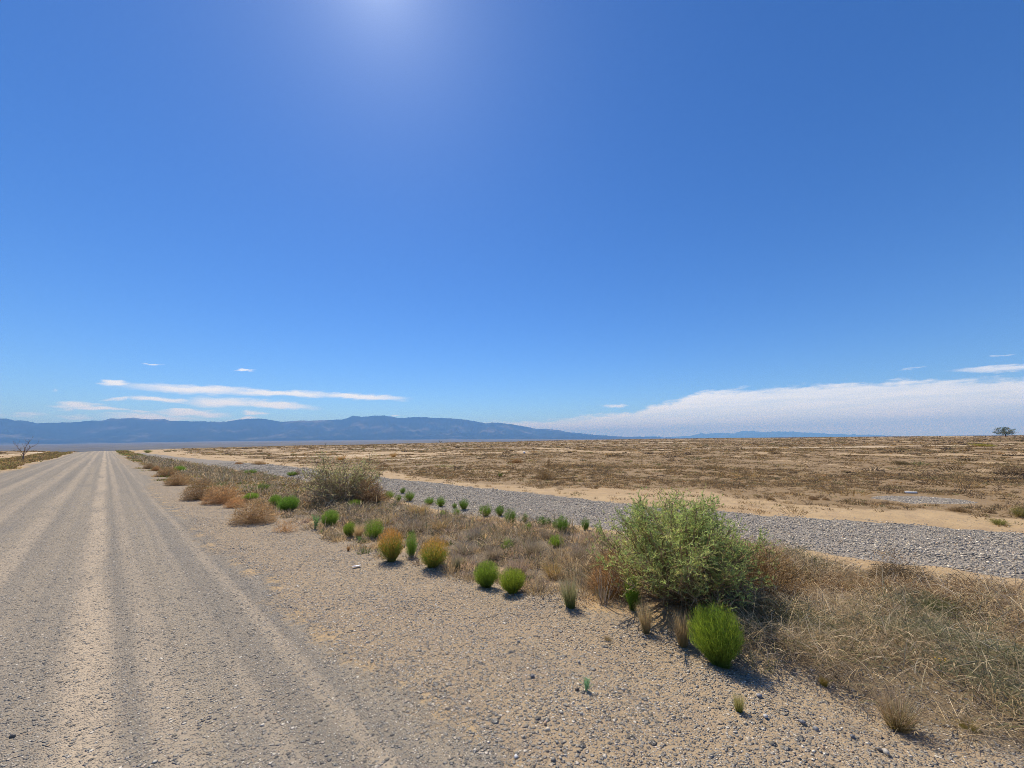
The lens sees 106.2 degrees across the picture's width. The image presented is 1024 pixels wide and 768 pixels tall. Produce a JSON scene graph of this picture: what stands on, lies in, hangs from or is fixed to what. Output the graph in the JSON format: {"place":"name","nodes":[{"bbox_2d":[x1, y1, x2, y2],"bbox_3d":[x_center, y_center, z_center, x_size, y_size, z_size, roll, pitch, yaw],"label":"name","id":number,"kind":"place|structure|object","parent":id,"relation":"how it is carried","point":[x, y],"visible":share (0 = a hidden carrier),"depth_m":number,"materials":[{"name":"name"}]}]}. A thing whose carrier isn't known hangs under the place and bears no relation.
{"place":"outdoors","nodes":[
{"label":"outdoors","id":0,"kind":"place"},
{"bbox_2d":[0,443,510,767],"bbox_3d":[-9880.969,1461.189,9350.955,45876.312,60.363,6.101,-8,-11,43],"label":"dirt road","id":1,"kind":"structure","parent":0,"point":[85,487],"depth_m":2.88,"materials":[{"name":"beige gravel"}]},
{"bbox_2d":[0,415,668,444],"bbox_3d":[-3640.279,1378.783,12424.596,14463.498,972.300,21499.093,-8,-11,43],"label":"mountains","id":2,"kind":"structure","parent":0,"point":[134,430],"depth_m":11017.38,"materials":[{"name":"blue stone"}]},
{"bbox_2d":[0,435,1023,767],"bbox_3d":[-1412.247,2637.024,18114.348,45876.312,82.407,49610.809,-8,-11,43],"label":"ground","id":3,"kind":"structure","parent":0,"point":[942,515],"depth_m":6.97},
{"bbox_2d":[13,437,43,459],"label":"dead tree","id":4,"kind":"object","parent":3,"relation":"on","point":[23,457],"visible":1,"depth_m":41.67,"materials":[{"name":"plant"}]},
{"bbox_2d":[140,463,153,468],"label":"tumbleweed","id":5,"kind":"object","parent":3,"relation":"on","point":[148,466],"visible":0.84,"depth_m":25.09,"materials":[{"name":"brown plant"}]},
{"bbox_2d":[0,450,316,499],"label":"roadside growth","id":6,"kind":"object","parent":3,"relation":"on","point":[11,463],"visible":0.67,"depth_m":26.99,"materials":[{"name":"brown plant"}]},
{"bbox_2d":[155,466,179,476],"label":"tumbleweed","id":7,"kind":"object","parent":3,"relation":"on","point":[165,472],"visible":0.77,"depth_m":19.42,"materials":[{"name":"brown plant"}]},
{"bbox_2d":[160,472,192,485],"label":"tumbleweed","id":8,"kind":"object","parent":3,"relation":"on","point":[177,481],"visible":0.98,"depth_m":15.35,"materials":[{"name":"brown plant"}]},
{"bbox_2d":[174,466,186,471],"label":"green bush","id":9,"kind":"object","parent":3,"relation":"on","point":[181,468],"visible":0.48,"depth_m":22.68,"materials":[{"name":"green plant"}]},
{"bbox_2d":[177,476,217,500],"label":"tumbleweed","id":10,"kind":"object","parent":3,"relation":"on","point":[193,496],"visible":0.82,"depth_m":11.42,"materials":[{"name":"brown plant"}]},
{"bbox_2d":[197,483,245,504],"bbox_3d":[-8.110,3.063,10.798,1.209,0.643,1.151,1,-9,-28],"label":"tumbleweed","id":11,"kind":"object","parent":3,"relation":"on","point":[225,496],"visible":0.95,"depth_m":10.71,"materials":[{"name":"brown plant"}]},
{"bbox_2d":[222,497,246,507],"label":"tumbleweed","id":12,"kind":"object","parent":3,"relation":"on","point":[232,502],"visible":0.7,"depth_m":10.07,"materials":[{"name":"brown plant"}]},
{"bbox_2d":[244,493,258,499],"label":"green bush","id":13,"kind":"object","parent":3,"relation":"on","point":[256,495],"visible":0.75,"depth_m":11.23,"materials":[{"name":"green plant"}]},
{"bbox_2d":[244,468,259,473],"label":"green bush","id":14,"kind":"object","parent":3,"relation":"on","point":[250,471],"visible":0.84,"depth_m":21.23,"materials":[{"name":"green plant"}]},
{"bbox_2d":[226,496,281,525],"bbox_3d":[-5.432,2.665,8.114,1.080,0.609,1.121,5,-8,4],"label":"tumbleweed","id":15,"kind":"object","parent":3,"relation":"on","point":[254,519],"visible":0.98,"depth_m":8.03,"materials":[{"name":"brown plant"}]},
{"bbox_2d":[251,461,266,464],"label":"dry shrub","id":16,"kind":"object","parent":3,"relation":"on","point":[259,463],"visible":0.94,"depth_m":28.64,"materials":[{"name":"brown plant"}]},
{"bbox_2d":[254,483,273,488],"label":"green bush","id":17,"kind":"object","parent":3,"relation":"on","point":[264,486],"visible":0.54,"depth_m":13.76,"materials":[{"name":"green plant"}]},
{"bbox_2d":[269,493,281,506],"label":"green bush","id":18,"kind":"object","parent":3,"relation":"on","point":[275,499],"visible":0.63,"depth_m":10.06,"materials":[{"name":"green plant"}]},
{"bbox_2d":[272,519,299,532],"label":"tumbleweed","id":19,"kind":"object","parent":3,"relation":"on","point":[285,529],"visible":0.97,"depth_m":7.35,"materials":[{"name":"beige plant"}]},
{"bbox_2d":[276,495,299,511],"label":"green bush","id":20,"kind":"object","parent":3,"relation":"on","point":[286,503],"visible":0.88,"depth_m":9.42,"materials":[{"name":"green plant"}]},
{"bbox_2d":[312,514,320,528],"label":"weedy plant","id":21,"kind":"object","parent":3,"relation":"on","point":[316,519],"visible":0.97,"depth_m":7.66,"materials":[{"name":"green plant"}]},
{"bbox_2d":[321,509,339,527],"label":"green bush","id":22,"kind":"object","parent":3,"relation":"on","point":[330,519],"visible":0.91,"depth_m":7.89,"materials":[{"name":"green plant"}]},
{"bbox_2d":[287,448,385,502],"bbox_3d":[-4.782,2.611,10.883,2.314,1.563,2.550,-8,-11,43],"label":"greyish shrub","id":23,"kind":"object","parent":3,"relation":"on","point":[332,488],"visible":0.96,"depth_m":10.64,"materials":[{"name":"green plant"}]},
{"bbox_2d":[343,521,355,536],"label":"green bush","id":24,"kind":"object","parent":3,"relation":"on","point":[347,530],"visible":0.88,"depth_m":6.99,"materials":[{"name":"green plant"}]},
{"bbox_2d":[347,499,362,505],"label":"green bush","id":25,"kind":"object","parent":3,"relation":"on","point":[355,500],"visible":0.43,"depth_m":10.12,"materials":[{"name":"green plant"}]},
{"bbox_2d":[350,522,364,538],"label":"dry grass tuft","id":26,"kind":"object","parent":3,"relation":"on","point":[359,531],"visible":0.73,"depth_m":6.87,"materials":[{"name":"beige plant"}]},
{"bbox_2d":[353,477,391,503],"bbox_3d":[-3.934,2.956,10.760,1.222,0.852,1.380,0,-18,-13],"label":"dead brush","id":27,"kind":"object","parent":3,"relation":"on","point":[379,494],"visible":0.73,"depth_m":10.57,"materials":[{"name":"brown plant"}]},
{"bbox_2d":[362,517,383,538],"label":"green bush","id":28,"kind":"object","parent":3,"relation":"on","point":[375,531],"visible":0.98,"depth_m":6.84,"materials":[{"name":"green plant"}]},
{"bbox_2d":[368,516,393,526],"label":"dry grass tuft","id":29,"kind":"object","parent":3,"relation":"on","point":[382,522],"visible":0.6,"depth_m":7.79,"materials":[{"name":"brown plant"}]},
{"bbox_2d":[385,489,394,497],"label":"green bush","id":30,"kind":"object","parent":3,"relation":"on","point":[390,494],"visible":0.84,"depth_m":11.23,"materials":[{"name":"green plant"}]},
{"bbox_2d":[377,525,406,561],"bbox_3d":[-1.724,2.278,5.502,0.436,0.535,0.463,-4,-10,-3],"label":"golden bush","id":31,"kind":"object","parent":3,"relation":"on","point":[392,549],"visible":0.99,"depth_m":5.45,"materials":[{"name":"yellow plant"}]},
{"bbox_2d":[405,530,417,557],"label":"green bush","id":32,"kind":"object","parent":3,"relation":"on","point":[412,549],"visible":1,"depth_m":5.68,"materials":[{"name":"green plant"}]},
{"bbox_2d":[396,516,429,532],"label":"dry grass tuft","id":33,"kind":"object","parent":3,"relation":"on","point":[415,525],"visible":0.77,"depth_m":7.32,"materials":[{"name":"beige plant"}]},
{"bbox_2d":[404,501,432,512],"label":"dry grass tuft","id":34,"kind":"object","parent":3,"relation":"on","point":[411,507],"visible":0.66,"depth_m":9.30,"materials":[{"name":"brown plant"}]},
{"bbox_2d":[417,536,451,568],"bbox_3d":[-1.063,2.263,5.206,0.514,0.444,0.451,8,-5,-37],"label":"golden bush","id":35,"kind":"object","parent":3,"relation":"on","point":[431,559],"visible":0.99,"depth_m":5.15,"materials":[{"name":"yellow plant"}]},
{"bbox_2d":[427,515,454,530],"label":"dry grass tuft","id":36,"kind":"object","parent":3,"relation":"on","point":[435,525],"visible":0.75,"depth_m":7.53,"materials":[{"name":"brown plant"}]},
{"bbox_2d":[450,553,463,569],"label":"dry grass tuft","id":37,"kind":"object","parent":3,"relation":"on","point":[454,561],"visible":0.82,"depth_m":5.17,"materials":[{"name":"beige plant"}]},
{"bbox_2d":[449,538,479,554],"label":"dry grass tuft","id":38,"kind":"object","parent":3,"relation":"on","point":[461,547],"visible":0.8,"depth_m":5.77,"materials":[{"name":"beige plant"}]},
{"bbox_2d":[463,527,486,540],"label":"dry grass tuft","id":39,"kind":"object","parent":3,"relation":"on","point":[476,533],"visible":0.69,"depth_m":6.61,"materials":[{"name":"beige plant"}]},
{"bbox_2d":[479,503,491,515],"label":"green bush","id":40,"kind":"object","parent":3,"relation":"on","point":[487,512],"visible":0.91,"depth_m":8.81,"materials":[{"name":"green plant"}]},
{"bbox_2d":[472,559,500,587],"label":"green bush","id":41,"kind":"object","parent":3,"relation":"on","point":[486,577],"visible":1,"depth_m":4.54,"materials":[{"name":"green plant"}]},
{"bbox_2d":[483,544,501,559],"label":"dry grass tuft","id":42,"kind":"object","parent":3,"relation":"on","point":[490,554],"visible":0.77,"depth_m":5.47,"materials":[{"name":"beige plant"}]},
{"bbox_2d":[501,537,511,548],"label":"green bush","id":43,"kind":"object","parent":3,"relation":"on","point":[508,540],"visible":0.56,"depth_m":6.05,"materials":[{"name":"green plant"}]},
{"bbox_2d":[504,508,518,523],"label":"green bush","id":44,"kind":"object","parent":3,"relation":"on","point":[511,514],"visible":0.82,"depth_m":7.99,"materials":[{"name":"green plant"}]},
{"bbox_2d":[0,435,1023,527],"bbox_3d":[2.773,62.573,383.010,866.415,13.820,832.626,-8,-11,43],"label":"desert scrub","id":45,"kind":"object","parent":3,"relation":"on","point":[956,476],"visible":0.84,"depth_m":23.69,"materials":[{"name":"brown plant"}]},
{"bbox_2d":[498,567,527,593],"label":"green bush","id":46,"kind":"object","parent":3,"relation":"on","point":[513,583],"visible":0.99,"depth_m":4.33,"materials":[{"name":"green plant"}]},
{"bbox_2d":[105,446,927,767],"bbox_3d":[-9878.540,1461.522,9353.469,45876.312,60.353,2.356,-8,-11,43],"label":"gravel shoulder","id":47,"kind":"object","parent":3,"relation":"on","point":[367,638],"visible":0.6,"depth_m":2.75},
{"bbox_2d":[579,676,592,690],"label":"seedling","id":48,"kind":"object","parent":47,"relation":"on","point":[586,683],"visible":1,"depth_m":2.59,"materials":[{"name":"green plant"}]},
{"bbox_2d":[601,633,612,640],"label":"dry grass tuft","id":49,"kind":"object","parent":47,"relation":"on","point":[607,637],"visible":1,"depth_m":3.28,"materials":[{"name":"beige plant"}]},
{"bbox_2d":[731,690,746,712],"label":"grass tuft","id":50,"kind":"object","parent":47,"relation":"on","point":[738,706],"visible":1,"depth_m":2.41,"materials":[{"name":"plant"}]},
{"bbox_2d":[882,748,889,755],"bbox_3d":[2.055,2.021,2.115,0.028,0.031,0.046,-6,-10,32],"label":"stone","id":51,"kind":"object","parent":47,"relation":"on","point":[885,750],"visible":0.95,"depth_m":2.11,"materials":[{"name":"white stone"}]},
{"bbox_2d":[500,555,533,576],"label":"dry grass tuft","id":52,"kind":"object","parent":3,"relation":"on","point":[523,567],"visible":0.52,"depth_m":4.92,"materials":[{"name":"beige plant"}]},
{"bbox_2d":[520,537,545,553],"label":"dry grass tuft","id":53,"kind":"object","parent":3,"relation":"on","point":[532,548],"visible":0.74,"depth_m":5.79,"materials":[{"name":"beige plant"}]},
{"bbox_2d":[537,515,546,526],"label":"green bush","id":54,"kind":"object","parent":3,"relation":"on","point":[539,519],"visible":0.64,"depth_m":7.67,"materials":[{"name":"green plant"}]},
{"bbox_2d":[535,469,556,479],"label":"dry shrub","id":55,"kind":"object","parent":3,"relation":"on","point":[545,476],"visible":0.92,"depth_m":17.12,"materials":[{"name":"brown plant"}]},
{"bbox_2d":[540,531,552,538],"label":"dry grass tuft","id":56,"kind":"object","parent":3,"relation":"on","point":[545,534],"visible":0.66,"depth_m":6.73,"materials":[{"name":"beige plant"}]},
{"bbox_2d":[539,553,567,578],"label":"dry grass tuft","id":57,"kind":"object","parent":3,"relation":"on","point":[547,571],"visible":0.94,"depth_m":4.89,"materials":[{"name":"beige plant"}]},
{"bbox_2d":[548,534,564,546],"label":"green bush","id":58,"kind":"object","parent":3,"relation":"on","point":[553,542],"visible":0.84,"depth_m":6.20,"materials":[{"name":"green plant"}]},
{"bbox_2d":[552,514,570,531],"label":"green bush","id":59,"kind":"object","parent":3,"relation":"on","point":[561,522],"visible":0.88,"depth_m":7.06,"materials":[{"name":"green plant"}]},
{"bbox_2d":[554,572,581,608],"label":"dry grass tuft","id":60,"kind":"object","parent":3,"relation":"on","point":[570,600],"visible":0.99,"depth_m":3.95,"materials":[{"name":"plant"}]},
{"bbox_2d":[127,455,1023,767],"bbox_3d":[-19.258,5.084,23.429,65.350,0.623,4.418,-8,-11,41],"label":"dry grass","id":61,"kind":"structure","parent":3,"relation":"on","point":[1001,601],"depth_m":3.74,"materials":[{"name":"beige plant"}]},
{"bbox_2d":[567,543,591,559],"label":"dry grass tuft","id":62,"kind":"object","parent":3,"relation":"on","point":[580,551],"visible":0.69,"depth_m":5.54,"materials":[{"name":"beige plant"}]},
{"bbox_2d":[580,517,589,529],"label":"green bush","id":63,"kind":"object","parent":3,"relation":"on","point":[586,525],"visible":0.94,"depth_m":7.24,"materials":[{"name":"green plant"}]},
{"bbox_2d":[592,569,615,605],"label":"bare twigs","id":64,"kind":"object","parent":3,"relation":"on","point":[600,594],"visible":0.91,"depth_m":4.04,"materials":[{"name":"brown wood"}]},
{"bbox_2d":[582,542,638,605],"bbox_3d":[1.094,2.109,4.357,0.732,0.634,0.749,-3,-11,18],"label":"dead brush","id":65,"kind":"object","parent":3,"relation":"on","point":[604,573],"visible":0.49,"depth_m":4.29,"materials":[{"name":"brown plant"}]},
{"bbox_2d":[217,512,1021,767],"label":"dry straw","id":66,"kind":"object","parent":3,"relation":"on","point":[651,663],"visible":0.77,"depth_m":2.80,"materials":[{"name":"beige plant"}]},
{"bbox_2d":[623,571,640,610],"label":"green bush","id":67,"kind":"object","parent":3,"relation":"on","point":[632,600],"visible":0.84,"depth_m":3.89,"materials":[{"name":"green plant"}]},
{"bbox_2d":[633,599,654,633],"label":"dry grass tuft","id":68,"kind":"object","parent":3,"relation":"on","point":[645,624],"visible":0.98,"depth_m":3.41,"materials":[{"name":"beige plant"}]},
{"bbox_2d":[667,609,692,647],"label":"dry grass tuft","id":69,"kind":"object","parent":3,"relation":"on","point":[681,635],"visible":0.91,"depth_m":3.19,"materials":[{"name":"beige plant"}]},
{"bbox_2d":[585,484,786,617],"bbox_3d":[1.777,1.713,4.205,1.858,1.255,2.226,-8,-11,43],"label":"green shrub","id":70,"kind":"object","parent":3,"relation":"on","point":[673,539],"visible":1,"depth_m":3.83,"materials":[{"name":"green plant"}]},
{"bbox_2d":[661,556,753,616],"bbox_3d":[2.031,2.007,4.084,1.046,0.624,1.048,2,-3,13],"label":"dead brush","id":71,"kind":"object","parent":3,"relation":"on","point":[722,597],"visible":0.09,"depth_m":3.84,"materials":[{"name":"brown plant"}]},
{"bbox_2d":[684,602,745,669],"bbox_3d":[1.582,1.939,2.994,0.441,0.489,0.406,-7,-13,16],"label":"green bush","id":72,"kind":"object","parent":3,"relation":"on","point":[715,644],"visible":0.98,"depth_m":2.94,"materials":[{"name":"green plant"}]},
{"bbox_2d":[731,534,816,605],"bbox_3d":[2.752,2.063,4.230,0.923,0.754,0.770,-11,-11,31],"label":"dead brush","id":73,"kind":"object","parent":3,"relation":"on","point":[768,573],"visible":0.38,"depth_m":4.14,"materials":[{"name":"brown plant"}]},
{"bbox_2d":[817,674,829,686],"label":"dry grass tuft","id":74,"kind":"object","parent":3,"relation":"on","point":[824,683],"visible":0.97,"depth_m":2.73,"materials":[{"name":"brown plant"}]},
{"bbox_2d":[890,461,908,464],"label":"dry shrub","id":75,"kind":"object","parent":3,"relation":"on","point":[901,463],"visible":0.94,"depth_m":24.03,"materials":[{"name":"brown plant"}]},
{"bbox_2d":[860,559,940,590],"bbox_3d":[4.529,2.216,4.484,0.777,0.351,0.674,-4,-13,22],"label":"dead brush","id":76,"kind":"object","parent":3,"relation":"on","point":[896,570],"visible":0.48,"depth_m":4.49,"materials":[{"name":"brown plant"}]},
{"bbox_2d":[862,670,946,733],"bbox_3d":[2.380,1.985,2.379,0.406,0.289,0.398,0,-2,44],"label":"dry grass tuft","id":77,"kind":"object","parent":3,"relation":"on","point":[893,721],"visible":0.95,"depth_m":2.35,"materials":[{"name":"brown plant"}]},
{"bbox_2d":[920,592,954,615],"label":"olive bush","id":78,"kind":"object","parent":3,"relation":"on","point":[939,604],"visible":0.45,"depth_m":3.73,"materials":[{"name":"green plant"}]},
{"bbox_2d":[946,506,972,512],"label":"dry shrub","id":79,"kind":"object","parent":3,"relation":"on","point":[955,509],"visible":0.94,"depth_m":8.62,"materials":[{"name":"brown plant"}]},
{"bbox_2d":[950,716,983,735],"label":"dry grass tuft","id":80,"kind":"object","parent":3,"relation":"on","point":[962,725],"visible":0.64,"depth_m":2.33,"materials":[{"name":"brown plant"}]},
{"bbox_2d":[966,443,995,446],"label":"dry shrub","id":81,"kind":"object","parent":3,"relation":"on","point":[986,445],"visible":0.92,"depth_m":58.02,"materials":[{"name":"green plant"}]},
{"bbox_2d":[981,509,996,513],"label":"dry shrub","id":82,"kind":"object","parent":3,"relation":"on","point":[989,510],"visible":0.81,"depth_m":8.48,"materials":[{"name":"brown plant"}]},
{"bbox_2d":[984,517,1009,524],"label":"dry shrub","id":83,"kind":"object","parent":3,"relation":"on","point":[997,522],"visible":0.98,"depth_m":7.44,"materials":[{"name":"green plant"}]},
{"bbox_2d":[985,465,1023,474],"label":"dry shrub","id":84,"kind":"object","parent":3,"relation":"on","point":[1013,469],"visible":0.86,"depth_m":17.65,"materials":[{"name":"brown plant"}]},
{"bbox_2d":[992,426,1018,436],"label":"desert tree","id":85,"kind":"object","parent":3,"relation":"on","point":[1003,431],"visible":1,"depth_m":239.17,"materials":[{"name":"grey plant"}]},
{"bbox_2d":[1009,504,1023,517],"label":"dry shrub","id":86,"kind":"object","parent":3,"relation":"on","point":[1020,511],"visible":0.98,"depth_m":7.97,"materials":[{"name":"green plant"}]},
{"bbox_2d":[0,503,1023,767],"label":"loose gravel","id":87,"kind":"structure","parent":0,"point":[372,599],"depth_m":2.62,"materials":[{"name":"grey gravel"}]},
{"bbox_2d":[0,0,1023,436],"label":"sky","id":88,"kind":"structure","parent":0,"point":[624,218],"materials":[{"name":"blue"}]},
{"bbox_2d":[106,444,1023,581],"bbox_3d":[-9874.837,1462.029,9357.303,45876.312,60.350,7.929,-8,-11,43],"label":"gravel path","id":89,"kind":"structure","parent":0,"point":[925,560],"depth_m":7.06,"materials":[{"name":"grey gravel"}]},
{"bbox_2d":[288,471,296,475],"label":"green bush","id":90,"kind":"object","parent":89,"relation":"on","point":[293,474],"visible":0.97,"depth_m":19.58,"materials":[{"name":"green plant"}]},
{"bbox_2d":[402,490,413,500],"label":"green bush","id":91,"kind":"object","parent":89,"relation":"on","point":[409,496],"visible":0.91,"depth_m":10.89,"materials":[{"name":"green plant"}]},
{"bbox_2d":[424,496,433,503],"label":"green bush","id":92,"kind":"object","parent":89,"relation":"on","point":[431,500],"visible":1,"depth_m":10.59,"materials":[{"name":"green plant"}]},
{"bbox_2d":[435,495,447,506],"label":"green bush","id":93,"kind":"object","parent":89,"relation":"on","point":[440,502],"visible":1,"depth_m":10.20,"materials":[{"name":"green plant"}]},
{"bbox_2d":[458,498,469,509],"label":"green bush","id":94,"kind":"object","parent":89,"relation":"on","point":[463,505],"visible":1,"depth_m":9.70,"materials":[{"name":"green plant"}]},
{"bbox_2d":[495,503,503,515],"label":"green bush","id":95,"kind":"object","parent":89,"relation":"on","point":[499,510],"visible":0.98,"depth_m":8.83,"materials":[{"name":"green plant"}]},
{"bbox_2d":[634,431,890,437],"bbox_3d":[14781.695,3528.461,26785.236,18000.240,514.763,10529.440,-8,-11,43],"label":"mountains","id":96,"kind":"structure","parent":0,"point":[746,434],"depth_m":24859.62,"materials":[{"name":"blue stone"}]}
]}

